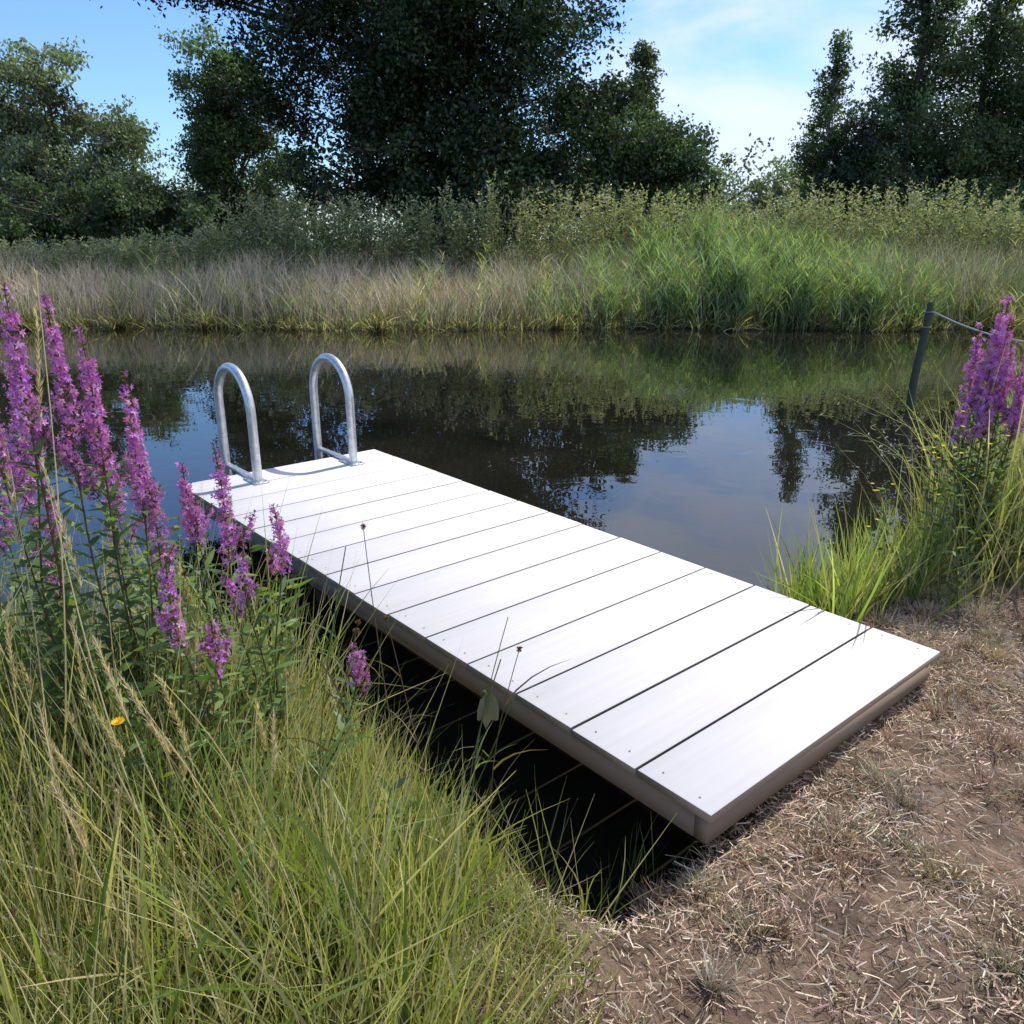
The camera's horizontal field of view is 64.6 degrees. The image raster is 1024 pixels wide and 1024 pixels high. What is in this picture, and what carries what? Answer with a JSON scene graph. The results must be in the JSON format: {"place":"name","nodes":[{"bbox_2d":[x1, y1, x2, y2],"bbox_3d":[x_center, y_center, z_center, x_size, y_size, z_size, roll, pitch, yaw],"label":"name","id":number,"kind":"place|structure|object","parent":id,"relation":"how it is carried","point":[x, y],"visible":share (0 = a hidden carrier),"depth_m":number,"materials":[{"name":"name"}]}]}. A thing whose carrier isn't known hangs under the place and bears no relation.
{"place":"outdoors","nodes":[
{"label":"outdoors","id":0,"kind":"place"},
{"bbox_2d":[0,327,1023,918],"bbox_3d":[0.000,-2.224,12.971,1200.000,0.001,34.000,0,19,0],"label":"pond water","id":1,"kind":"structure","parent":0,"point":[710,449],"depth_m":8.62,"materials":[{"name":"black liquid"}]},
{"bbox_2d":[188,449,939,844],"bbox_3d":[-0.260,0.925,4.673,1.538,1.552,4.398,-15,24,-38],"label":"swimming dock","id":2,"kind":"object","parent":1,"relation":"in","point":[706,705],"visible":0.84,"depth_m":3.48,"materials":[{"name":"white wood"}]},
{"bbox_2d":[214,353,364,484],"bbox_3d":[-1.644,-0.085,6.118,0.860,2.139,0.670,-15,24,-38],"label":"pool ladder","id":3,"kind":"object","parent":2,"relation":"on","point":[255,477],"visible":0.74,"depth_m":5.89,"materials":[{"name":"metal"}]},
{"bbox_2d":[905,301,933,409],"bbox_3d":[5.032,-1.639,10.108,0.183,1.937,0.116,0,19,0],"label":"wooden post","id":4,"kind":"object","parent":1,"relation":"in","point":[920,352],"visible":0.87,"depth_m":9.98,"materials":[{"name":"grey wood"}]},
{"bbox_2d":[934,311,1023,342],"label":"rope","id":5,"kind":"object","parent":4,"relation":"attached to","point":[969,327],"visible":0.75,"depth_m":9.77,"materials":[{"name":"grey fabric"}]},
{"bbox_2d":[0,240,1023,1023],"bbox_3d":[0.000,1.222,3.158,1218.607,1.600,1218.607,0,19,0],"label":"ground","id":6,"kind":"structure","parent":0,"point":[902,980],"depth_m":2.25,"materials":[{"name":"soil"}]},
{"bbox_2d":[0,83,33,211],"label":"willow tree","id":7,"kind":"object","parent":6,"relation":"on","point":[3,94],"visible":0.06,"depth_m":36.89,"materials":[{"name":"green plant"}]},
{"bbox_2d":[0,361,100,743],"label":"purple loosestrife","id":8,"kind":"object","parent":6,"relation":"on","point":[4,509],"visible":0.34,"depth_m":2.49,"materials":[{"name":"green plant"}]},
{"bbox_2d":[0,282,126,800],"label":"purple loosestrife","id":9,"kind":"object","parent":6,"relation":"on","point":[26,398],"visible":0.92,"depth_m":2.08,"materials":[{"name":"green plant"}]},
{"bbox_2d":[0,35,171,250],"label":"willow tree","id":10,"kind":"object","parent":6,"relation":"on","point":[41,153],"visible":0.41,"depth_m":35.52,"materials":[{"name":"green plant"}]},
{"bbox_2d":[36,293,182,782],"bbox_3d":[-1.090,0.229,2.276,0.289,1.647,0.290,15,24,38],"label":"purple loosestrife","id":11,"kind":"object","parent":6,"relation":"on","point":[94,415],"visible":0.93,"depth_m":2.15,"materials":[{"name":"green plant"}]},
{"bbox_2d":[0,161,232,266],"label":"willow tree","id":12,"kind":"object","parent":6,"relation":"on","point":[118,199],"visible":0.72,"depth_m":30.05,"materials":[{"name":"green plant"}]},
{"bbox_2d":[111,715,174,893],"bbox_3d":[-0.871,0.828,1.983,0.100,0.761,0.035,-9,21,-24],"label":"hawkbit flower","id":13,"kind":"object","parent":6,"relation":"on","point":[118,721],"visible":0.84,"depth_m":1.88,"materials":[{"name":"yellow plant"}]},
{"bbox_2d":[0,515,312,896],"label":"leafy weeds","id":14,"kind":"object","parent":6,"relation":"on","point":[209,663],"visible":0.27,"depth_m":2.30,"materials":[{"name":"green plant"}]},
{"bbox_2d":[103,370,232,747],"bbox_3d":[-1.081,0.269,2.490,0.240,1.427,0.506,-15,24,-37],"label":"purple loosestrife","id":15,"kind":"object","parent":6,"relation":"on","point":[130,410],"visible":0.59,"depth_m":2.31,"materials":[{"name":"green plant"}]},
{"bbox_2d":[153,551,287,835],"bbox_3d":[-0.786,0.578,2.226,0.199,1.038,0.243,15,24,38],"label":"purple loosestrife","id":16,"kind":"object","parent":6,"relation":"on","point":[162,621],"visible":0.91,"depth_m":2.18,"materials":[{"name":"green plant"}]},
{"bbox_2d":[135,11,324,259],"bbox_3d":[-12.291,-15.455,34.957,8.884,10.426,5.910,0,19,0],"label":"willow tree","id":17,"kind":"object","parent":6,"relation":"on","point":[211,160],"visible":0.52,"depth_m":33.87,"materials":[{"name":"green plant"}]},
{"bbox_2d":[174,442,318,788],"bbox_3d":[-0.834,0.382,2.486,0.437,1.241,0.238,9,21,25],"label":"purple loosestrife","id":18,"kind":"object","parent":6,"relation":"on","point":[192,516],"visible":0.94,"depth_m":2.42,"materials":[{"name":"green plant"}]},
{"bbox_2d":[130,750,435,1023],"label":"leafy weeds","id":19,"kind":"object","parent":6,"relation":"on","point":[401,781],"visible":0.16,"depth_m":1.94,"materials":[{"name":"green plant"}]},
{"bbox_2d":[0,263,569,1023],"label":"seeding grass stems","id":20,"kind":"object","parent":6,"relation":"on","point":[78,823],"visible":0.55,"depth_m":1.92,"materials":[{"name":"green plant"}]},
{"bbox_2d":[294,643,371,794],"bbox_3d":[-0.573,0.675,2.497,0.383,0.673,0.161,13,22,33],"label":"purple loosestrife","id":21,"kind":"object","parent":6,"relation":"on","point":[359,669],"visible":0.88,"depth_m":2.41,"materials":[{"name":"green plant"}]},
{"bbox_2d":[0,450,676,1023],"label":"tall grass","id":22,"kind":"structure","parent":6,"relation":"on","point":[390,902],"depth_m":1.85,"materials":[{"name":"green plant"}]},
{"bbox_2d":[89,0,635,267],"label":"alder tree","id":23,"kind":"object","parent":6,"relation":"on","point":[400,103],"visible":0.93,"depth_m":25.70,"materials":[{"name":"green plant"}]},
{"bbox_2d":[203,727,624,1023],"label":"short grass","id":24,"kind":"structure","parent":6,"relation":"on","point":[504,880],"depth_m":2.10,"materials":[{"name":"green plant"}]},
{"bbox_2d":[466,659,500,860],"bbox_3d":[-0.085,0.768,2.284,0.109,0.781,0.050,4,19,11],"label":"withered leaf","id":25,"kind":"object","parent":6,"relation":"on","point":[491,711],"visible":0.81,"depth_m":2.20,"materials":[{"name":"plant"}]},
{"bbox_2d":[289,700,687,929],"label":"tall grass","id":26,"kind":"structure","parent":6,"relation":"on","point":[562,882],"depth_m":2.66,"materials":[{"name":"green plant"}]},
{"bbox_2d":[130,133,876,262],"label":"distant tree row","id":27,"kind":"object","parent":6,"relation":"on","point":[734,191],"visible":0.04,"depth_m":47.75,"materials":[{"name":"green plant"}]},
{"bbox_2d":[0,168,1023,284],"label":"shrub thicket","id":28,"kind":"object","parent":6,"relation":"on","point":[288,223],"visible":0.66,"depth_m":23.88,"materials":[{"name":"green plant"}]},
{"bbox_2d":[0,219,1023,328],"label":"bank grass","id":29,"kind":"structure","parent":6,"relation":"on","point":[71,294],"depth_m":20.32,"materials":[{"name":"plant"}]},
{"bbox_2d":[0,299,1023,332],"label":"waterline fringe","id":30,"kind":"object","parent":6,"relation":"on","point":[380,324],"visible":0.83,"depth_m":19.08,"materials":[{"name":"plant"}]},
{"bbox_2d":[86,195,1023,330],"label":"reed bed","id":31,"kind":"object","parent":6,"relation":"on","point":[725,245],"visible":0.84,"depth_m":19.60,"materials":[{"name":"green plant"}]},
{"bbox_2d":[519,73,722,257],"bbox_3d":[4.025,-12.346,30.358,7.780,7.504,5.938,-9,21,-24],"label":"alder tree","id":32,"kind":"object","parent":6,"relation":"on","point":[668,155],"visible":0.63,"depth_m":29.31,"materials":[{"name":"green plant"}]},
{"bbox_2d":[579,38,683,256],"bbox_3d":[6.109,-17.158,39.574,5.469,10.653,5.556,0,19,0],"label":"poplar tree","id":33,"kind":"object","parent":6,"relation":"on","point":[644,55],"visible":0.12,"depth_m":38.15,"materials":[{"name":"green plant"}]},
{"bbox_2d":[409,571,1023,1023],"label":"grass stubble","id":34,"kind":"object","parent":6,"relation":"on","point":[907,797],"depth_m":2.50,"materials":[{"name":"plant"}]},
{"bbox_2d":[422,565,1023,1023],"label":"cut straw","id":35,"kind":"object","parent":6,"relation":"on","point":[812,843],"visible":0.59,"depth_m":2.34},
{"bbox_2d":[643,152,806,246],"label":"willow tree","id":36,"kind":"object","parent":6,"relation":"on","point":[758,186],"visible":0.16,"depth_m":40.60,"materials":[{"name":"green plant"}]},
{"bbox_2d":[772,29,858,248],"bbox_3d":[13.258,-14.754,33.934,3.724,9.709,4.139,-16,24,-39],"label":"birch tree","id":37,"kind":"object","parent":6,"relation":"on","point":[808,159],"visible":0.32,"depth_m":33.24,"materials":[{"name":"green plant"}]},
{"bbox_2d":[804,112,940,245],"bbox_3d":[14.248,-12.557,32.630,5.191,6.406,4.671,0,19,0],"label":"hawthorn tree","id":38,"kind":"object","parent":6,"relation":"on","point":[862,160],"visible":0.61,"depth_m":31.89,"materials":[{"name":"green plant"}]},
{"bbox_2d":[747,475,1019,622],"bbox_3d":[2.018,0.181,4.495,1.268,1.084,2.259,11,21,29],"label":"sedge clump","id":39,"kind":"object","parent":6,"relation":"on","point":[850,596],"visible":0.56,"depth_m":4.15,"materials":[{"name":"green plant"}]},
{"bbox_2d":[775,342,1023,625],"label":"tall grass","id":40,"kind":"structure","parent":6,"relation":"on","point":[1006,516],"depth_m":4.26,"materials":[{"name":"green plant"}]},
{"bbox_2d":[833,0,998,250],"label":"poplar tree","id":41,"kind":"object","parent":6,"relation":"on","point":[907,104],"visible":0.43,"depth_m":33.32,"materials":[{"name":"green plant"}]},
{"bbox_2d":[867,411,1023,617],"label":"ragwort plant","id":42,"kind":"object","parent":6,"relation":"on","point":[939,490],"visible":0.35,"depth_m":4.13,"materials":[{"name":"green plant"}]},
{"bbox_2d":[897,0,1023,253],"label":"poplar tree","id":43,"kind":"object","parent":6,"relation":"on","point":[993,47],"visible":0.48,"depth_m":33.88,"materials":[{"name":"green plant"}]},
{"bbox_2d":[933,295,1023,560],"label":"purple loosestrife","id":44,"kind":"object","parent":6,"relation":"on","point":[1001,335],"visible":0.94,"depth_m":4.20,"materials":[{"name":"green plant"}]},
{"bbox_2d":[978,20,1023,259],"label":"poplar tree","id":45,"kind":"object","parent":6,"relation":"on","point":[1019,160],"visible":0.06,"depth_m":35.05,"materials":[{"name":"green plant"}]},
{"bbox_2d":[0,0,1023,239],"label":"sky","id":46,"kind":"structure","parent":0,"point":[743,67],"materials":[{"name":"blue"}]}
]}

